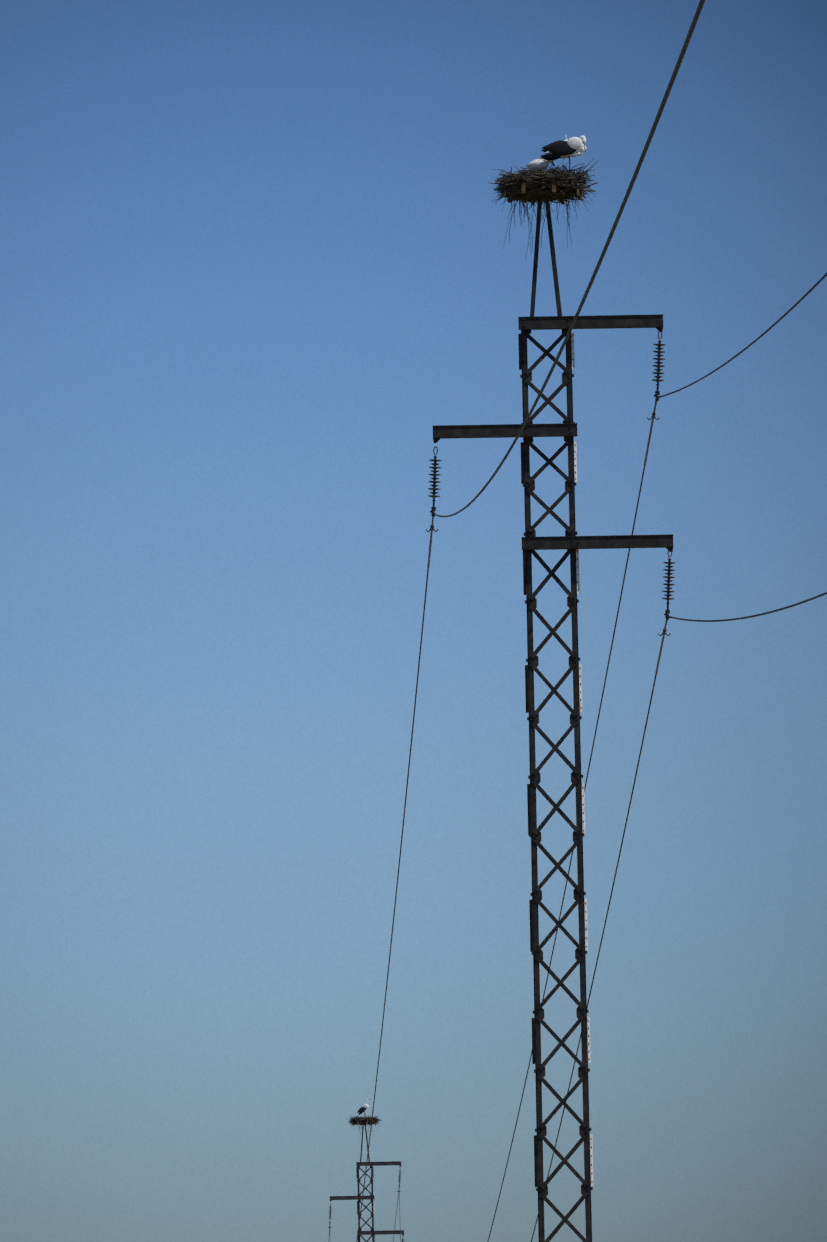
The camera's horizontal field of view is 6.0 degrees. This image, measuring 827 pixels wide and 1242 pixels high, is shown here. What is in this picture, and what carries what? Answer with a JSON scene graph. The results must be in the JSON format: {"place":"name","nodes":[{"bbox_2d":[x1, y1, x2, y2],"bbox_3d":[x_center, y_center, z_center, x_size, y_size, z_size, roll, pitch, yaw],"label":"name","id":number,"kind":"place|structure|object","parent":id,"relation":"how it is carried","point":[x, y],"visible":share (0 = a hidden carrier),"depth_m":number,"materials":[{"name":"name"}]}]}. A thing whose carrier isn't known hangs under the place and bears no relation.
{"place":"outdoors","nodes":[
{"label":"outdoors","id":0,"kind":"place"},
{"bbox_2d":[0,0,826,1241],"label":"sky","id":1,"kind":"structure","parent":0,"point":[253,256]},
{"label":"ground","id":2,"kind":"structure","parent":0,"visible":0},
{"bbox_2d":[330,1121,403,1241],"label":"pylon","id":3,"kind":"object","parent":2,"relation":"on","point":[372,1232],"visible":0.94,"depth_m":394.89,"materials":[{"name":"black metal"}]},
{"bbox_2d":[348,1114,380,1134],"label":"nest","id":4,"kind":"object","parent":3,"relation":"attached to","point":[361,1120],"visible":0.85,"depth_m":395.03,"materials":[{"name":"brown wood"}]},
{"bbox_2d":[357,1099,370,1116],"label":"stork","id":5,"kind":"object","parent":4,"relation":"on","point":[363,1108],"visible":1,"depth_m":395.01},
{"bbox_2d":[328,1168,403,1241],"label":"insulators","id":6,"kind":"object","parent":3,"relation":"attached to","point":[399,1178],"visible":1,"depth_m":394.77,"materials":[{"name":"metal"}]},
{"bbox_2d":[433,183,673,1241],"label":"pylon","id":7,"kind":"object","parent":2,"relation":"on","point":[569,541],"visible":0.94,"depth_m":121.94,"materials":[{"name":"metal"}]},
{"bbox_2d":[491,152,597,259],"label":"nest","id":8,"kind":"object","parent":7,"relation":"attached to","point":[511,183],"visible":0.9,"depth_m":122.41,"materials":[{"name":"brown wood"}]},
{"bbox_2d":[526,159,554,169],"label":"stork chick","id":9,"kind":"object","parent":8,"relation":"on","point":[536,164],"visible":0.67,"depth_m":122.47},
{"bbox_2d":[540,135,585,172],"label":"adult stork","id":10,"kind":"object","parent":8,"relation":"on","point":[571,147],"visible":1,"depth_m":122.29},
{"bbox_2d":[428,331,674,619],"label":"insulators","id":11,"kind":"object","parent":7,"relation":"attached to","point":[668,584],"visible":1,"depth_m":122.12,"materials":[{"name":"metal"}]},
{"bbox_2d":[329,0,826,1241],"bbox_3d":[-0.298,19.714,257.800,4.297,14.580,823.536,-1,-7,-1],"label":"conductors","id":12,"kind":"object","parent":11,"relation":"hanging from","point":[665,98],"visible":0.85,"depth_m":120.34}
]}

